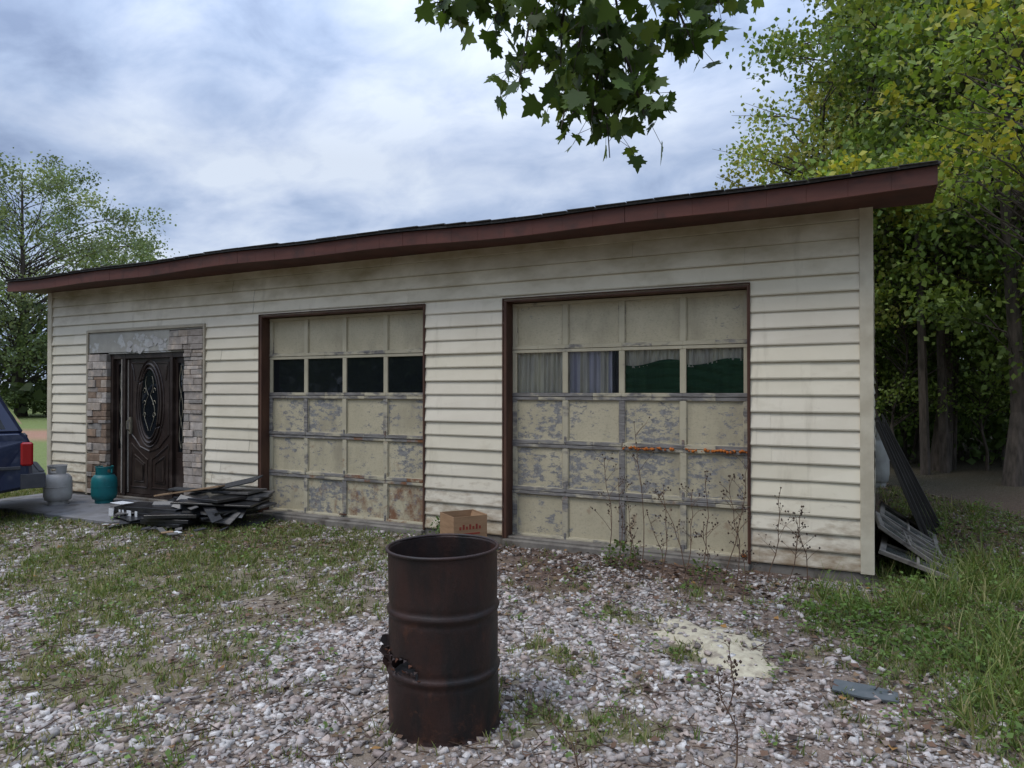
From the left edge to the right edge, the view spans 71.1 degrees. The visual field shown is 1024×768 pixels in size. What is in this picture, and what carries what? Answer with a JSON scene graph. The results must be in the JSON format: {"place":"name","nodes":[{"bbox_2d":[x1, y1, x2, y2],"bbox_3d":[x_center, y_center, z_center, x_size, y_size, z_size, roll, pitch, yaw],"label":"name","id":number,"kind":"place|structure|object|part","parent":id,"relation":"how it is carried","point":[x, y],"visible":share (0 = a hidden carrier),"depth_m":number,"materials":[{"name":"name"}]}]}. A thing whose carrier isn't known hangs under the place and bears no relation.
{"place":"outdoors","nodes":[
{"label":"outdoors","id":0,"kind":"place"},
{"bbox_2d":[0,0,990,386],"label":"sky","id":1,"kind":"structure","parent":0,"point":[249,122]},
{"bbox_2d":[0,393,1023,767],"bbox_3d":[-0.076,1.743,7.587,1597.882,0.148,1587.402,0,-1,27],"label":"ground","id":2,"kind":"structure","parent":0,"point":[968,481],"depth_m":4.75,"materials":[{"name":"soil"}]},
{"bbox_2d":[0,385,21,408],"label":"shrub","id":3,"kind":"object","parent":2,"relation":"on","point":[8,396],"visible":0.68,"depth_m":41.78,"materials":[{"name":"green plant"}]},
{"bbox_2d":[0,394,45,493],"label":"parked suv","id":4,"kind":"object","parent":2,"relation":"on","point":[20,469],"visible":1,"depth_m":8.79,"materials":[{"name":"blue paint"}]},
{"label":"windows","id":5,"kind":"part","parent":4,"relation":"part of","materials":[{"name":"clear glass"}]},
{"bbox_2d":[0,358,46,403],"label":"shrub","id":6,"kind":"object","parent":2,"relation":"on","point":[4,373],"visible":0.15,"depth_m":47.00,"materials":[{"name":"green plant"}]},
{"bbox_2d":[13,378,46,412],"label":"shrub","id":7,"kind":"object","parent":2,"relation":"on","point":[29,395],"visible":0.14,"depth_m":44.77,"materials":[{"name":"green plant"}]},
{"bbox_2d":[27,394,46,414],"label":"shrub","id":8,"kind":"object","parent":2,"relation":"on","point":[41,407],"visible":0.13,"depth_m":42.95,"materials":[{"name":"green plant"}]},
{"bbox_2d":[0,493,147,526],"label":"concrete pad","id":9,"kind":"object","parent":2,"relation":"on","point":[84,507],"visible":0.27,"depth_m":9.58,"materials":[{"name":"grey concrete"}]},
{"bbox_2d":[43,464,72,504],"bbox_3d":[-6.266,1.388,9.892,0.356,0.542,0.356,0,-1,-30],"label":"propane cylinder","id":10,"kind":"object","parent":9,"relation":"on","point":[58,489],"visible":0.98,"depth_m":9.78,"materials":[{"name":"paint"}]},
{"bbox_2d":[90,465,117,503],"bbox_3d":[-5.680,1.398,9.985,0.334,0.508,0.334,0,-1,-9],"label":"propane cylinder","id":11,"kind":"object","parent":9,"relation":"on","point":[104,486],"visible":0.97,"depth_m":9.88,"materials":[{"name":"paint"}]},
{"bbox_2d":[0,147,179,416],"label":"sweetgum tree","id":12,"kind":"object","parent":2,"relation":"on","point":[93,252],"visible":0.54,"depth_m":44.61,"materials":[{"name":"green plant"}]},
{"bbox_2d":[102,475,276,535],"bbox_3d":[-4.023,1.404,8.752,2.111,0.589,1.421,0,-1,27],"label":"roofing debris pile","id":13,"kind":"object","parent":2,"relation":"on","point":[223,504],"visible":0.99,"depth_m":8.54,"materials":[{"name":"grey wood"}]},
{"bbox_2d":[429,516,439,533],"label":"green weed","id":14,"kind":"object","parent":2,"relation":"on","point":[438,527],"visible":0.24,"depth_m":7.69,"materials":[{"name":"green plant"}]},
{"bbox_2d":[379,533,500,747],"bbox_3d":[-0.361,1.316,3.780,0.602,0.938,0.602,-1,0,27],"label":"burn barrel","id":15,"kind":"object","parent":2,"relation":"on","point":[438,650],"visible":0.98,"depth_m":3.54,"materials":[{"name":"metal"}]},
{"bbox_2d":[440,509,486,536],"bbox_3d":[-0.490,1.485,7.216,0.360,0.374,0.363,0,-1,-27],"label":"cardboard box","id":16,"kind":"object","parent":2,"relation":"on","point":[472,521],"visible":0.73,"depth_m":7.10,"materials":[{"name":"brown cardboard"}]},
{"bbox_2d":[73,491,870,583],"bbox_3d":[-0.789,1.868,11.165,11.441,0.478,5.950,0,-1,27],"label":"foundation","id":17,"kind":"object","parent":2,"relation":"on","point":[574,546],"visible":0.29,"depth_m":7.17,"materials":[{"name":"concrete"}]},
{"bbox_2d":[85,324,206,494],"bbox_3d":[-5.210,0.418,10.191,2.540,2.440,0.163,0,-1,27],"label":"entry surround","id":18,"kind":"object","parent":17,"relation":"on","point":[189,340],"visible":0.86,"depth_m":10.10,"materials":[{"name":"stone"}]},
{"bbox_2d":[110,352,193,499],"bbox_3d":[-5.148,0.587,10.222,1.656,2.053,0.110,0,-1,27],"label":"door leaf","id":19,"kind":"object","parent":18,"relation":"attached to","point":[156,467],"visible":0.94,"depth_m":10.24,"materials":[{"name":"brown wood"}]},
{"bbox_2d":[121,359,128,492],"bbox_3d":[-5.630,0.610,10.426,0.106,1.940,0.018,0,-1,-7],"label":"weatherstrip","id":20,"kind":"object","parent":19,"relation":"attached to","point":[127,426],"visible":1,"depth_m":10.43,"materials":[{"name":"black rubber"}]},
{"bbox_2d":[126,417,131,433],"bbox_3d":[-5.544,0.600,10.370,0.040,0.240,0.083,0,-1,27],"label":"handle","id":21,"kind":"object","parent":19,"relation":"attached to","point":[130,425],"visible":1,"depth_m":10.38,"materials":[{"name":"metal"}]},
{"bbox_2d":[119,363,184,451],"bbox_3d":[-5.145,0.328,10.226,1.445,1.240,0.024,0,-1,27],"label":"door glass","id":22,"kind":"structure","parent":19,"relation":"attached to","point":[148,409],"depth_m":10.21,"materials":[{"name":"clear glass"}]},
{"bbox_2d":[120,365,182,447],"bbox_3d":[-5.168,0.322,10.229,1.360,1.155,0.034,0,-1,27],"label":"scrollwork","id":23,"kind":"object","parent":22,"relation":"attached to","point":[154,407],"visible":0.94,"depth_m":10.16,"materials":[{"name":"metal"}]},
{"bbox_2d":[258,304,425,529],"bbox_3d":[-2.059,0.369,8.637,2.534,2.516,0.203,0,-1,27],"label":"jamb","id":24,"kind":"object","parent":17,"relation":"on","point":[263,394],"visible":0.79,"depth_m":9.12,"materials":[{"name":"brown wood"}]},
{"bbox_2d":[269,310,422,524],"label":"rails","id":25,"kind":"object","parent":24,"relation":"attached to","point":[385,438],"visible":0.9,"depth_m":8.67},
{"bbox_2d":[274,313,422,521],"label":"panels","id":26,"kind":"object","parent":25,"relation":"attached to","point":[366,416],"visible":0.9,"depth_m":8.64,"materials":[{"name":"paint"}]},
{"bbox_2d":[274,356,422,392],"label":"window panes","id":27,"kind":"structure","parent":25,"relation":"attached to","point":[366,374],"depth_m":8.64,"materials":[{"name":"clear glass"}]},
{"label":"window panes","id":28,"kind":"part","parent":27,"relation":"part of","materials":[{"name":"black glass"}]},
{"bbox_2d":[88,249,770,478],"bbox_3d":[-0.769,0.095,11.217,11.435,3.055,5.888,0,-1,27],"label":"wall frame","id":29,"kind":"object","parent":17,"relation":"on","point":[515,396],"visible":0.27,"depth_m":12.85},
{"bbox_2d":[502,282,750,563],"bbox_3d":[1.063,0.354,7.066,2.504,2.516,0.239,0,-1,27],"label":"garage door","id":30,"kind":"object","parent":29,"relation":"attached to","point":[602,402],"visible":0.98,"depth_m":7.07,"materials":[{"name":"paint"}]},
{"bbox_2d":[51,209,860,572],"bbox_3d":[-2.114,0.072,8.577,11.445,3.060,0.034,0,-1,27],"label":"front siding","id":31,"kind":"object","parent":17,"relation":"on","point":[799,273],"visible":0.97,"depth_m":7.49,"materials":[{"name":"beige plastic"}]},
{"bbox_2d":[47,207,874,574],"bbox_3d":[-2.093,0.078,8.617,11.505,3.070,0.124,0,-1,27],"label":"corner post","id":32,"kind":"object","parent":17,"relation":"on","point":[867,387],"visible":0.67,"depth_m":5.98,"materials":[{"name":"white wood"}]},
{"bbox_2d":[873,258,875,520],"bbox_3d":[-0.759,0.098,11.236,11.512,3.060,5.934,0,-1,27],"label":"side siding","id":33,"kind":"object","parent":17,"relation":"on","point":[874,391],"visible":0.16,"depth_m":8.80,"materials":[{"name":"beige plastic"}]},
{"bbox_2d":[0,277,997,415],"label":"distant treeline","id":34,"kind":"object","parent":2,"relation":"on","point":[38,394],"visible":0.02,"depth_m":42.64,"materials":[{"name":"green plant"}]},
{"bbox_2d":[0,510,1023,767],"bbox_3d":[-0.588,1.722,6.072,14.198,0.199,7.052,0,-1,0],"label":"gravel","id":35,"kind":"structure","parent":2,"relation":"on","point":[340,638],"depth_m":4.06,"materials":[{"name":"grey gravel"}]},
{"bbox_2d":[618,496,637,570],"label":"dry weed","id":36,"kind":"object","parent":35,"relation":"on","point":[631,534],"visible":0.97,"depth_m":6.34,"materials":[{"name":"brown plant"}]},
{"bbox_2d":[729,533,760,600],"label":"dry weed","id":37,"kind":"object","parent":35,"relation":"on","point":[743,553],"visible":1,"depth_m":5.50,"materials":[{"name":"brown plant"}]},
{"bbox_2d":[785,510,820,583],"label":"dry weed","id":38,"kind":"object","parent":35,"relation":"on","point":[801,541],"visible":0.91,"depth_m":5.81,"materials":[{"name":"brown plant"}]},
{"bbox_2d":[878,528,945,562],"bbox_3d":[3.864,1.497,6.977,0.620,0.035,0.850,30,12,22],"label":"old window sash","id":39,"kind":"object","parent":35,"relation":"on","point":[916,542],"visible":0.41,"depth_m":6.84,"materials":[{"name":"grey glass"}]},
{"bbox_2d":[875,510,942,567],"bbox_3d":[3.705,1.460,6.726,0.620,0.035,0.850,38,14,20],"label":"old window sash","id":40,"kind":"object","parent":39,"relation":"on","point":[889,527],"visible":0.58,"depth_m":6.63,"materials":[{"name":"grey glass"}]},
{"bbox_2d":[878,533,958,580],"bbox_3d":[3.625,1.542,6.402,0.620,0.036,0.850,20,9,28],"label":"old window sash","id":41,"kind":"object","parent":35,"relation":"on","point":[886,548],"visible":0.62,"depth_m":6.30,"materials":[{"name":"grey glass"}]},
{"bbox_2d":[0,484,1023,767],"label":"grass","id":42,"kind":"structure","parent":2,"relation":"on","point":[216,538],"depth_m":5.41,"materials":[{"name":"green plant"}]},
{"bbox_2d":[0,498,1023,767],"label":"broadleaf weeds","id":43,"kind":"object","parent":2,"relation":"on","point":[816,622],"visible":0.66,"depth_m":4.88,"materials":[{"name":"green plant"}]},
{"bbox_2d":[0,483,1023,767],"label":"leaf litter","id":44,"kind":"object","parent":2,"relation":"on","point":[678,725],"visible":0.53,"depth_m":4.83,"materials":[{"name":"brown plant"}]},
{"bbox_2d":[0,504,1023,767],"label":"twigs","id":45,"kind":"object","parent":2,"relation":"on","point":[380,668],"visible":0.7,"depth_m":4.45,"materials":[{"name":"bark"},{"name":"wood"}]},
{"bbox_2d":[547,707,596,767],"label":"dry weed","id":46,"kind":"object","parent":2,"relation":"on","point":[577,741],"visible":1,"depth_m":2.96,"materials":[{"name":"brown plant"}]},
{"bbox_2d":[414,0,764,173],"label":"maple tree","id":47,"kind":"object","parent":2,"relation":"on","point":[581,61],"visible":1,"depth_m":3.78,"materials":[{"name":"green plant"}]},
{"bbox_2d":[592,453,624,560],"bbox_3d":[0.886,1.155,6.706,0.335,1.026,0.241,0,-1,-12],"label":"dry weed","id":48,"kind":"object","parent":2,"relation":"on","point":[609,497],"visible":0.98,"depth_m":6.69,"materials":[{"name":"brown plant"}]},
{"bbox_2d":[598,539,644,569],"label":"green weed","id":49,"kind":"object","parent":2,"relation":"on","point":[623,547],"visible":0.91,"depth_m":6.46,"materials":[{"name":"green plant"}]},
{"bbox_2d":[614,476,631,567],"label":"dry weed","id":50,"kind":"object","parent":2,"relation":"on","point":[621,509],"visible":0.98,"depth_m":6.45,"materials":[{"name":"brown plant"}]},
{"bbox_2d":[621,523,646,578],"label":"dry weed","id":51,"kind":"object","parent":2,"relation":"on","point":[629,529],"visible":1,"depth_m":6.10,"materials":[{"name":"brown plant"}]},
{"bbox_2d":[624,417,653,565],"bbox_3d":[1.204,0.985,6.625,0.283,1.371,0.326,0,-1,27],"label":"dry weed","id":52,"kind":"object","parent":2,"relation":"on","point":[636,459],"visible":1,"depth_m":6.58,"materials":[{"name":"brown plant"}]},
{"bbox_2d":[647,513,671,579],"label":"dry weed","id":53,"kind":"object","parent":2,"relation":"on","point":[661,541],"visible":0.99,"depth_m":6.07,"materials":[{"name":"brown plant"}]},
{"bbox_2d":[653,485,671,572],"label":"dry weed","id":54,"kind":"object","parent":2,"relation":"on","point":[663,492],"visible":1,"depth_m":6.34,"materials":[{"name":"brown plant"}]},
{"bbox_2d":[649,488,685,570],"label":"dry weed","id":55,"kind":"object","parent":2,"relation":"on","point":[658,495],"visible":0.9,"depth_m":6.43,"materials":[{"name":"brown plant"}]},
{"bbox_2d":[679,483,705,579],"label":"dry weed","id":56,"kind":"object","parent":2,"relation":"on","point":[690,523],"visible":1,"depth_m":6.12,"materials":[{"name":"brown plant"}]},
{"bbox_2d":[685,558,724,583],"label":"green weed","id":57,"kind":"object","parent":2,"relation":"on","point":[700,569],"visible":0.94,"depth_m":6.04,"materials":[{"name":"green plant"}]},
{"bbox_2d":[694,521,722,587],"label":"dry weed","id":58,"kind":"object","parent":2,"relation":"on","point":[707,553],"visible":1,"depth_m":5.79,"materials":[{"name":"brown plant"}]},
{"bbox_2d":[701,471,718,574],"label":"dry weed","id":59,"kind":"object","parent":2,"relation":"on","point":[707,519],"visible":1,"depth_m":6.14,"materials":[{"name":"brown plant"}]},
{"bbox_2d":[647,616,781,682],"bbox_3d":[1.338,1.710,4.757,0.614,0.092,1.196,0,-1,-26],"label":"sand pile","id":60,"kind":"object","parent":2,"relation":"on","point":[749,669],"visible":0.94,"depth_m":4.61,"materials":[{"name":"beige sand"}]},
{"bbox_2d":[651,617,792,674],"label":"scattered stones","id":61,"kind":"object","parent":60,"relation":"on","point":[699,622],"visible":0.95,"depth_m":4.71,"materials":[{"name":"grey stone"}]},
{"bbox_2d":[710,668,745,767],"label":"dry weed","id":62,"kind":"object","parent":2,"relation":"on","point":[730,703],"visible":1,"depth_m":3.19,"materials":[{"name":"brown plant"}]},
{"bbox_2d":[722,640,746,712],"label":"dry weed","id":63,"kind":"object","parent":2,"relation":"on","point":[735,670],"visible":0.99,"depth_m":3.80,"materials":[{"name":"brown plant"}]},
{"bbox_2d":[719,474,749,586],"bbox_3d":[1.818,1.197,5.878,0.238,0.939,0.241,0,-1,27],"label":"dry weed","id":64,"kind":"object","parent":2,"relation":"on","point":[744,509],"visible":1,"depth_m":5.90,"materials":[{"name":"brown plant"}]},
{"bbox_2d":[722,451,751,577],"bbox_3d":[1.925,1.112,6.110,0.242,1.100,0.231,0,-1,27],"label":"dry weed","id":65,"kind":"object","parent":2,"relation":"on","point":[742,507],"visible":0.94,"depth_m":6.09,"materials":[{"name":"brown plant"}]},
{"bbox_2d":[758,487,793,580],"bbox_3d":[2.211,1.257,5.942,0.278,0.813,0.192,0,-1,-26],"label":"dry weed","id":66,"kind":"object","parent":2,"relation":"on","point":[777,525],"visible":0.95,"depth_m":5.96,"materials":[{"name":"brown plant"}]},
{"bbox_2d":[780,505,816,589],"bbox_3d":[2.265,1.314,5.735,0.212,0.701,0.270,0,-1,-9],"label":"dry weed","id":67,"kind":"object","parent":2,"relation":"on","point":[802,526],"visible":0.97,"depth_m":5.73,"materials":[{"name":"brown plant"}]},
{"bbox_2d":[713,36,969,335],"bbox_3d":[6.934,-2.590,15.258,5.086,8.921,4.869,0,-1,10],"label":"young poplar tree","id":68,"kind":"object","parent":2,"relation":"on","point":[760,152],"visible":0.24,"depth_m":14.62,"materials":[{"name":"green plant"}]},
{"bbox_2d":[766,133,929,355],"bbox_3d":[11.805,-3.533,23.972,6.624,10.945,6.190,0,-1,36],"label":"oak tree","id":69,"kind":"object","parent":2,"relation":"on","point":[790,136],"visible":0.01,"depth_m":23.84,"materials":[{"name":"green plant"}]},
{"bbox_2d":[802,591,895,629],"bbox_3d":[2.371,1.601,5.066,0.600,0.202,0.624,0,-1,27],"label":"green weed","id":70,"kind":"object","parent":2,"relation":"on","point":[842,604],"visible":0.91,"depth_m":5.01,"materials":[{"name":"green plant"}]},
{"bbox_2d":[727,0,987,316],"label":"young poplar tree","id":71,"kind":"object","parent":2,"relation":"on","point":[785,159],"visible":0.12,"depth_m":15.98,"materials":[{"name":"green plant"}]},
{"bbox_2d":[832,679,898,702],"bbox_3d":[1.961,1.709,3.986,0.340,0.011,0.175,2,3,21],"label":"slate fragment","id":72,"kind":"object","parent":2,"relation":"on","point":[863,691],"visible":1,"depth_m":3.98,"materials":[{"name":"grey stone"}]},
{"bbox_2d":[725,0,1023,470],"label":"oak tree","id":73,"kind":"object","parent":2,"relation":"on","point":[837,27],"visible":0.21,"depth_m":14.41,"materials":[{"name":"green plant"}]},
{"bbox_2d":[875,427,889,487],"bbox_3d":[6.129,1.228,12.017,0.366,1.016,0.366,0,-1,27],"label":"propane tank","id":74,"kind":"object","parent":2,"relation":"on","point":[882,461],"visible":0.34,"depth_m":11.86,"materials":[{"name":"metal"}]},
{"bbox_2d":[799,20,967,417],"bbox_3d":[13.106,-6.330,21.739,8.752,16.577,9.224,0,-1,-21],"label":"oak tree","id":75,"kind":"object","parent":2,"relation":"on","point":[861,110],"visible":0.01,"depth_m":23.23,"materials":[{"name":"green plant"}]},
{"bbox_2d":[756,29,1022,436],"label":"oak tree","id":76,"kind":"object","parent":2,"relation":"on","point":[839,102],"visible":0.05,"depth_m":15.49,"materials":[{"name":"green plant"}]},
{"bbox_2d":[875,337,912,413],"bbox_3d":[7.473,-0.104,16.578,2.703,3.933,3.314,0,-1,-13],"label":"understory sapling","id":77,"kind":"object","parent":2,"relation":"on","point":[887,362],"visible":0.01,"depth_m":15.44,"materials":[{"name":"green plant"}]},
{"bbox_2d":[875,424,924,534],"bbox_3d":[4.152,1.066,7.639,0.032,1.340,0.240,-23,-11,25],"label":"leaning board","id":78,"kind":"object","parent":2,"relation":"on","point":[900,480],"visible":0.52,"depth_m":7.55,"materials":[{"name":"grey wood"}]},
{"bbox_2d":[875,419,929,536],"bbox_3d":[4.289,1.071,7.838,0.030,1.440,0.500,-24,-9,25],"label":"leaning board","id":79,"kind":"object","parent":2,"relation":"on","point":[919,516],"visible":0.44,"depth_m":7.63,"materials":[{"name":"grey wood"}]},
{"bbox_2d":[876,415,932,532],"bbox_3d":[4.426,1.078,8.038,0.030,1.540,0.200,-25,-8,25],"label":"leaning board","id":80,"kind":"object","parent":2,"relation":"on","point":[909,485],"visible":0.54,"depth_m":7.95,"materials":[{"name":"grey wood"}]},
{"bbox_2d":[875,316,935,418],"bbox_3d":[9.607,-0.698,18.894,4.418,5.221,3.604,0,-1,-16],"label":"understory sapling","id":81,"kind":"object","parent":2,"relation":"on","point":[904,346],"visible":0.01,"depth_m":18.75,"materials":[{"name":"green plant"}]},
{"bbox_2d":[793,0,1023,258],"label":"redbud tree","id":82,"kind":"object","parent":2,"relation":"on","point":[1012,25],"visible":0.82,"depth_m":7.73,"materials":[{"name":"green plant"}]},
{"bbox_2d":[793,0,1023,486],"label":"oak tree","id":83,"kind":"object","parent":2,"relation":"on","point":[1012,298],"visible":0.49,"depth_m":12.16,"materials":[{"name":"green plant"}]},
{"bbox_2d":[879,501,939,549],"bbox_3d":[4.140,1.482,7.494,0.620,0.035,0.850,35,15,24],"label":"old window sash","id":84,"kind":"object","parent":2,"relation":"on","point":[905,523],"visible":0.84,"depth_m":7.46,"materials":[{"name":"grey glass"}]},
{"bbox_2d":[882,423,937,534],"bbox_3d":[4.563,1.085,8.238,0.032,1.340,0.300,-26,-7,24],"label":"leaning board","id":85,"kind":"object","parent":2,"relation":"on","point":[915,491],"visible":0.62,"depth_m":8.10,"materials":[{"name":"grey wood"}]},
{"bbox_2d":[882,420,938,529],"bbox_3d":[4.700,1.093,8.438,0.031,1.440,0.200,-27,-5,24],"label":"leaning board","id":86,"kind":"object","parent":2,"relation":"on","point":[918,491],"visible":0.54,"depth_m":8.35,"materials":[{"name":"grey wood"}]},
{"bbox_2d":[880,414,942,529],"bbox_3d":[4.838,1.101,8.637,0.031,1.540,0.600,-28,-4,24],"label":"leaning board","id":87,"kind":"object","parent":2,"relation":"on","point":[917,482],"visible":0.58,"depth_m":8.37,"materials":[{"name":"grey wood"}]},
{"bbox_2d":[801,0,1022,456],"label":"oak tree","id":88,"kind":"object","parent":2,"relation":"on","point":[960,453],"depth_m":17.34,"materials":[{"name":"green plant"}]},
{"bbox_2d":[811,488,1023,746],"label":"tall grass","id":89,"kind":"structure","parent":2,"relation":"on","point":[1010,594],"depth_m":5.19,"materials":[{"name":"green plant"}]},
{"bbox_2d":[869,621,973,663],"bbox_3d":[2.602,1.663,4.572,0.613,0.185,0.624,0,-1,27],"label":"green weed","id":90,"kind":"object","parent":2,"relation":"on","point":[929,634],"visible":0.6,"depth_m":4.56,"materials":[{"name":"green plant"}]},
{"bbox_2d":[874,275,978,462],"bbox_3d":[8.702,-0.308,16.175,3.003,4.354,3.682,1,-1,-44],"label":"understory sapling","id":91,"kind":"object","parent":2,"relation":"on","point":[911,401],"visible":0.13,"depth_m":15.53,"materials":[{"name":"green plant"}]},
{"bbox_2d":[874,3,1003,474],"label":"forest trunks","id":92,"kind":"object","parent":2,"relation":"on","point":[923,449],"visible":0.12,"depth_m":14.11,"materials":[{"name":"brown plant"}]},
{"bbox_2d":[873,247,1007,435],"bbox_3d":[8.142,-0.475,14.507,3.682,4.670,3.003,0,-1,27],"label":"understory sapling","id":93,"kind":"object","parent":2,"relation":"on","point":[898,391],"visible":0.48,"depth_m":14.49,"materials":[{"name":"green plant"}]},
{"bbox_2d":[879,336,1009,465],"bbox_3d":[17.653,-1.159,26.681,16.608,6.438,31.592,-1,-1,44],"label":"forest understory","id":94,"kind":"object","parent":2,"relation":"on","point":[997,431],"visible":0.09,"depth_m":16.13,"materials":[{"name":"green plant"}]},
{"bbox_2d":[875,10,1023,344],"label":"young poplar tree","id":95,"kind":"object","parent":2,"relation":"on","point":[956,267],"visible":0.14,"depth_m":13.61,"materials":[{"name":"green plant"}]},
{"bbox_2d":[910,268,1023,470],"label":"understory sapling","id":96,"kind":"object","parent":2,"relation":"on","point":[977,400],"visible":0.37,"depth_m":14.38,"materials":[{"name":"green plant"}]},
{"bbox_2d":[912,4,1023,345],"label":"oak tree","id":97,"kind":"object","parent":2,"relation":"on","point":[969,250],"visible":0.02,"depth_m":13.24,"materials":[{"name":"green plant"}]},
{"bbox_2d":[932,276,1023,466],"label":"understory sapling","id":98,"kind":"object","parent":2,"relation":"on","point":[994,409],"visible":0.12,"depth_m":14.82,"materials":[{"name":"green plant"}]},
{"bbox_2d":[959,282,999,449],"bbox_3d":[12.331,-0.734,18.196,3.604,5.285,4.418,0,-1,-1],"label":"understory sapling","id":99,"kind":"object","parent":2,"relation":"on","point":[975,358],"depth_m":18.54,"materials":[{"name":"green plant"}]},
{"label":"upper gable walls","id":100,"kind":"object","parent":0,"visible":0},
{"bbox_2d":[4,160,940,281],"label":"shingle roof","id":101,"kind":"structure","parent":100,"relation":"on","point":[854,174],"depth_m":6.85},
{"bbox_2d":[19,186,936,293],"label":"soffit","id":102,"kind":"structure","parent":100,"relation":"attached to","point":[922,195],"depth_m":7.03,"materials":[{"name":"brown wood"}]},
{"bbox_2d":[8,165,937,291],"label":"fascia","id":103,"kind":"structure","parent":102,"relation":"attached to","point":[864,185],"depth_m":6.79,"materials":[{"name":"brown wood"}]}
]}

